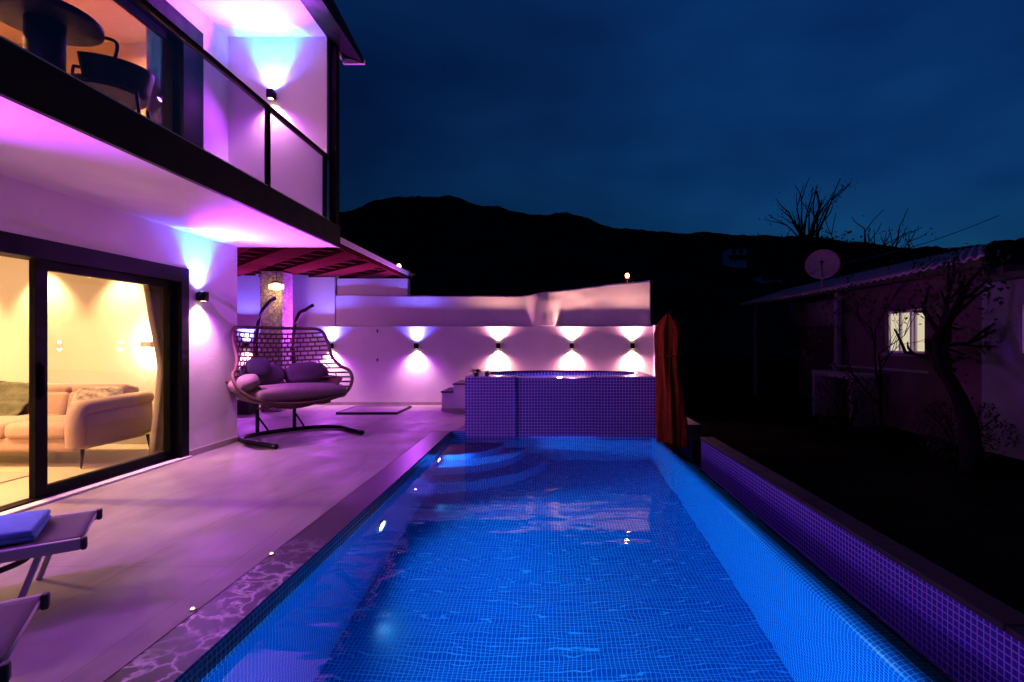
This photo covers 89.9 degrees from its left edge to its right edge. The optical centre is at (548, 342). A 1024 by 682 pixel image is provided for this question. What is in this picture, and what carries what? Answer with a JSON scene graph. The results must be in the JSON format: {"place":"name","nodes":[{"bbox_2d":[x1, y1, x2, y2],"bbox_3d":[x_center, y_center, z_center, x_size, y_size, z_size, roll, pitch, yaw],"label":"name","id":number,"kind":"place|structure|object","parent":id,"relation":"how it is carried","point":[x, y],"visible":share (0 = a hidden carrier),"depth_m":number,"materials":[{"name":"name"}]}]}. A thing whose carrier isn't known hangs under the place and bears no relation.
{"place":"outdoors","nodes":[
{"label":"outdoors","id":0,"kind":"place"},
{"bbox_2d":[0,405,700,681],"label":"patio","id":1,"kind":"structure","parent":0,"point":[169,546],"depth_m":3.88,"materials":[{"name":"tile"}]},
{"bbox_2d":[0,592,49,681],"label":"sun lounger","id":2,"kind":"object","parent":1,"relation":"on","point":[16,615],"visible":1,"depth_m":1.92,"materials":[{"name":"grey"}]},
{"bbox_2d":[0,508,102,597],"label":"sun lounger","id":3,"kind":"object","parent":1,"relation":"on","point":[62,533],"visible":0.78,"depth_m":2.69,"materials":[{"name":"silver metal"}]},
{"bbox_2d":[0,509,50,545],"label":"folded towel","id":4,"kind":"object","parent":3,"relation":"on","point":[15,528],"visible":1,"depth_m":2.72,"materials":[{"name":"blue fabric"}]},
{"bbox_2d":[0,0,364,514],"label":"villa","id":5,"kind":"object","parent":1,"relation":"on","point":[83,165],"visible":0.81,"depth_m":6.53,"materials":[{"name":"white paint"}]},
{"bbox_2d":[0,472,28,482],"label":"rug","id":6,"kind":"object","parent":5,"relation":"on","point":[7,476],"depth_m":5.30,"materials":[{"name":"beige carpet"}]},
{"bbox_2d":[0,0,104,71],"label":"balcony table","id":7,"kind":"object","parent":5,"relation":"on","point":[50,30],"visible":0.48,"depth_m":3.67,"materials":[{"name":"black"}]},
{"bbox_2d":[0,383,153,468],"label":"sofa","id":8,"kind":"object","parent":5,"relation":"on","point":[82,426],"visible":0.86,"depth_m":5.88,"materials":[{"name":"beige fabric"}]},
{"bbox_2d":[0,381,28,415],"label":"throw pillow","id":9,"kind":"object","parent":8,"relation":"on","point":[14,398],"visible":0.78,"depth_m":6.25,"materials":[{"name":"beige fabric"}]},
{"bbox_2d":[69,386,122,407],"bbox_3d":[-5.404,0.676,6.121,0.468,0.304,0.354,0,0,-26],"label":"throw pillow","id":10,"kind":"object","parent":8,"relation":"on","point":[87,393],"visible":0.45,"depth_m":6.11,"materials":[{"name":"beige fabric"}]},
{"bbox_2d":[0,230,188,511],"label":"sliding door","id":11,"kind":"structure","parent":5,"relation":"attached to","point":[43,256],"depth_m":4.97,"materials":[{"name":"black metal"}]},
{"bbox_2d":[70,36,154,118],"bbox_3d":[-3.668,-2.024,4.255,0.628,0.752,0.665,0,0,-28],"label":"balcony chair","id":12,"kind":"object","parent":5,"relation":"on","point":[127,83],"visible":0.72,"depth_m":4.11,"materials":[{"name":"black"}]},
{"bbox_2d":[140,341,153,347],"bbox_3d":[-5.420,0.020,6.940,0.160,0.090,0.100,0,0,0],"label":"indoor wall lamp","id":13,"kind":"object","parent":5,"relation":"attached to","point":[146,344],"visible":0.77,"depth_m":6.89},
{"bbox_2d":[143,285,162,454],"bbox_3d":[-4.819,0.100,6.360,0.115,2.501,0.744,0,0,0],"label":"curtain","id":14,"kind":"object","parent":5,"relation":"hanging from","point":[154,298],"visible":0.23,"depth_m":6.27,"materials":[{"name":"beige fabric"}]},
{"bbox_2d":[145,27,164,126],"bbox_3d":[-4.840,-2.865,6.450,0.097,2.370,0.624,0,0,0],"label":"curtain","id":15,"kind":"object","parent":5,"relation":"hanging from","point":[155,59],"visible":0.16,"depth_m":6.29,"materials":[{"name":"grey fabric"}]},
{"bbox_2d":[113,0,203,148],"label":"balcony door","id":16,"kind":"structure","parent":5,"relation":"attached to","point":[184,90],"depth_m":6.15,"materials":[{"name":"black metal"}]},
{"bbox_2d":[0,0,330,219],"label":"balcony railing","id":17,"kind":"object","parent":5,"relation":"on","point":[166,22],"visible":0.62,"depth_m":5.14,"materials":[{"name":"black metal"}]},
{"bbox_2d":[196,291,208,300],"bbox_3d":[-4.345,-0.580,6.420,0.120,0.118,0.085,0,0,0],"label":"wall sconce","id":18,"kind":"object","parent":5,"relation":"attached to","point":[202,296],"depth_m":6.38,"materials":[{"name":"black metal"}]},
{"bbox_2d":[266,89,275,99],"bbox_3d":[-3.780,-3.380,6.980,0.085,0.118,0.120,0,0,0],"label":"wall sconce","id":19,"kind":"object","parent":5,"relation":"attached to","point":[270,94],"depth_m":6.93,"materials":[{"name":"black metal"}]},
{"bbox_2d":[237,399,254,414],"bbox_3d":[-5.980,1.255,10.100,0.320,0.290,0.320,0,0,0],"label":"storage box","id":20,"kind":"object","parent":1,"relation":"on","point":[245,408],"visible":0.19,"depth_m":9.95,"materials":[{"name":"black"}]},
{"bbox_2d":[225,297,363,448],"bbox_3d":[-3.795,0.371,7.508,1.264,2.053,1.834,0,0,35],"label":"swing chair","id":21,"kind":"object","parent":1,"relation":"on","point":[307,384],"visible":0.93,"depth_m":7.50,"materials":[{"name":"black wicker"}]},
{"bbox_2d":[244,358,270,376],"bbox_3d":[-4.109,0.350,7.232,0.173,0.280,0.330,0,0,43],"label":"scatter pillow","id":22,"kind":"object","parent":21,"relation":"on","point":[260,367],"visible":0.88,"depth_m":7.18,"materials":[{"name":"grey fabric"}]},
{"bbox_2d":[237,237,411,411],"bbox_3d":[-6.205,-0.115,9.660,5.990,3.030,4.780,0,0,0],"label":"pergola","id":23,"kind":"object","parent":1,"relation":"on","point":[288,263],"visible":0.48,"depth_m":10.39,"materials":[{"name":"red wood"}]},
{"bbox_2d":[269,268,283,289],"bbox_3d":[-5.400,-1.260,10.150,0.222,0.440,0.222,0,0,45],"label":"hanging lantern","id":24,"kind":"object","parent":23,"relation":"hanging from","point":[276,285],"visible":1,"depth_m":10.10,"materials":[{"name":"white glass"}]},
{"bbox_2d":[336,406,411,413],"bbox_3d":[-3.550,1.377,10.510,1.200,0.043,1.060,0,0,0],"label":"floor hatch","id":25,"kind":"object","parent":1,"relation":"on","point":[375,410],"visible":1,"depth_m":10.33,"materials":[{"name":"tile"}]},
{"bbox_2d":[441,380,464,411],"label":"spa steps","id":26,"kind":"structure","parent":1,"relation":"on","point":[453,399],"depth_m":10.40,"materials":[{"name":"white paint"}]},
{"bbox_2d":[104,431,1023,681],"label":"swimming pool","id":27,"kind":"structure","parent":1,"relation":"in","point":[957,628],"depth_m":3.23,"materials":[{"name":"tile"}]},
{"bbox_2d":[200,438,958,681],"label":"water","id":28,"kind":"structure","parent":27,"relation":"in","point":[551,560],"depth_m":3.09,"materials":[{"name":"blue liquid"}]},
{"bbox_2d":[465,370,691,460],"bbox_3d":[0.473,1.259,8.925,3.593,1.482,1.651,0,0,0],"label":"raised spa","id":29,"kind":"object","parent":1,"relation":"on","point":[509,406],"visible":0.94,"depth_m":8.10,"materials":[{"name":"tile"}]},
{"bbox_2d":[470,368,480,375],"bbox_3d":[-1.156,0.465,8.195,0.234,0.149,0.235,0,0,-41],"label":"potted plant","id":30,"kind":"object","parent":29,"relation":"on","point":[477,372],"visible":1,"depth_m":8.17,"materials":[{"name":"green plant"}]},
{"bbox_2d":[491,373,628,377],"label":"spa water","id":31,"kind":"structure","parent":29,"relation":"in","point":[556,375],"depth_m":9.15,"materials":[{"name":"liquid"}]},
{"bbox_2d":[654,310,688,447],"bbox_3d":[1.895,0.700,7.893,0.533,2.400,0.525,0,0,-21],"label":"closed parasol","id":32,"kind":"object","parent":1,"relation":"on","point":[671,418],"visible":0.98,"depth_m":7.73,"materials":[{"name":"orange fabric"}]},
{"bbox_2d":[324,195,1023,356],"bbox_3d":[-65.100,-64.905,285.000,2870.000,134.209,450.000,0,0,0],"label":"hills","id":33,"kind":"structure","parent":0,"point":[447,245],"depth_m":180.61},
{"bbox_2d":[721,245,748,267],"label":"hillside house","id":34,"kind":"structure","parent":33,"relation":"on","point":[737,256],"depth_m":190.00,"materials":[{"name":"stone"}]},
{"bbox_2d":[749,272,782,282],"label":"hillside house","id":35,"kind":"structure","parent":33,"relation":"on","point":[766,277],"depth_m":148.00,"materials":[{"name":"stone"}]},
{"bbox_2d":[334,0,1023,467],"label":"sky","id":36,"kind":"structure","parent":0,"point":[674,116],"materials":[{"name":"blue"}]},
{"bbox_2d":[681,357,1023,613],"bbox_3d":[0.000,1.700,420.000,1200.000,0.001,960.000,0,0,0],"label":"ground","id":37,"kind":"structure","parent":0,"point":[903,488],"depth_m":6.76,"materials":[{"name":"soil"}]},
{"bbox_2d":[237,274,655,404],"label":"boundary wall","id":38,"kind":"structure","parent":37,"relation":"on","point":[402,370],"depth_m":11.50,"materials":[{"name":"white paint"}]},
{"bbox_2d":[336,279,410,326],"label":"parapet","id":39,"kind":"structure","parent":38,"relation":"on","point":[391,287],"depth_m":11.66,"materials":[{"name":"white paint"}]},
{"bbox_2d":[335,280,650,326],"bbox_3d":[-1.265,-0.896,11.563,7.150,1.057,0.141,0,0,0],"label":"privacy screen","id":40,"kind":"object","parent":38,"relation":"attached to","point":[626,304],"visible":1,"depth_m":11.62,"materials":[{"name":"white fabric"}]},
{"bbox_2d":[705,173,856,292],"bbox_3d":[16.574,-5.066,35.024,6.812,13.604,9.370,0,0,-41],"label":"bare tree","id":41,"kind":"object","parent":37,"relation":"on","point":[800,227],"visible":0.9,"depth_m":34.82,"materials":[{"name":"brown plant"}]},
{"bbox_2d":[782,227,876,332],"bbox_3d":[13.152,-1.889,23.936,4.202,7.183,4.230,0,0,0],"label":"garden shrub","id":42,"kind":"object","parent":37,"relation":"on","point":[846,258],"visible":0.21,"depth_m":23.68,"materials":[{"name":"brown plant"}]},
{"bbox_2d":[812,370,876,426],"bbox_3d":[6.300,1.150,11.005,0.500,1.060,1.610,0,0,0],"label":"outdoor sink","id":43,"kind":"object","parent":37,"relation":"on","point":[817,375],"visible":0.56,"depth_m":10.76,"materials":[{"name":"black"}]},
{"bbox_2d":[809,369,893,435],"bbox_3d":[5.606,1.100,9.589,1.236,1.216,1.823,0,0,0],"label":"garden shrub","id":44,"kind":"object","parent":37,"relation":"on","point":[855,407],"visible":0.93,"depth_m":9.54,"materials":[{"name":"green plant"}]},
{"bbox_2d":[790,247,944,441],"bbox_3d":[5.610,0.076,8.609,1.783,3.256,2.521,0,0,-29],"label":"garden tree","id":45,"kind":"object","parent":37,"relation":"on","point":[878,378],"visible":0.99,"depth_m":8.71,"materials":[{"name":"brown plant"}]},
{"bbox_2d":[811,208,989,281],"bbox_3d":[21.742,-3.196,31.708,10.426,9.906,6.268,0,0,22],"label":"bare tree","id":46,"kind":"object","parent":37,"relation":"on","point":[886,259],"visible":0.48,"depth_m":31.40,"materials":[{"name":"brown plant"}]},
{"bbox_2d":[894,243,1014,471],"bbox_3d":[6.221,0.152,7.685,1.558,3.157,3.086,0,0,28],"label":"garden tree","id":47,"kind":"object","parent":37,"relation":"on","point":[970,443],"visible":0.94,"depth_m":6.98,"materials":[{"name":"brown plant"}]},
{"bbox_2d":[909,397,1020,462],"bbox_3d":[6.107,1.291,7.613,1.013,1.042,1.608,0,0,0],"label":"garden shrub","id":48,"kind":"object","parent":37,"relation":"on","point":[946,417],"visible":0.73,"depth_m":7.58,"materials":[{"name":"green plant"}]},
{"bbox_2d":[978,270,1023,459],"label":"annexe","id":49,"kind":"structure","parent":37,"relation":"on","point":[1003,381],"depth_m":7.69,"materials":[{"name":"painted plaster"},{"name":"glass"}]},
{"bbox_2d":[1022,305,1023,352],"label":"window","id":50,"kind":"structure","parent":49,"relation":"in","point":[1022,305],"depth_m":7.45,"materials":[{"name":"white paint"}]},
{"bbox_2d":[740,244,1023,442],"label":"neighbour house","id":51,"kind":"structure","parent":0,"point":[910,383],"depth_m":10.31,"materials":[{"name":"paint"}]},
{"bbox_2d":[805,249,840,286],"bbox_3d":[6.958,-1.895,12.965,0.618,0.990,0.623,0,0,-11],"label":"satellite dish","id":52,"kind":"object","parent":51,"relation":"on","point":[821,264],"visible":1,"depth_m":13.04,"materials":[{"name":"metal"}]},
{"bbox_2d":[881,308,924,356],"bbox_3d":[6.970,-0.190,9.950,0.240,0.900,1.200,0,0,0],"label":"window","id":53,"kind":"structure","parent":51,"relation":"in","point":[916,332],"depth_m":9.99,"materials":[{"name":"white glass"}]},
{"bbox_2d":[841,215,998,263],"bbox_3d":[10.776,-3.025,14.950,8.075,2.172,0.022,0,0,-23],"label":"overhead cable","id":54,"kind":"object","parent":51,"relation":"attached to","point":[917,245],"visible":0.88,"depth_m":14.90,"materials":[{"name":"metal"}]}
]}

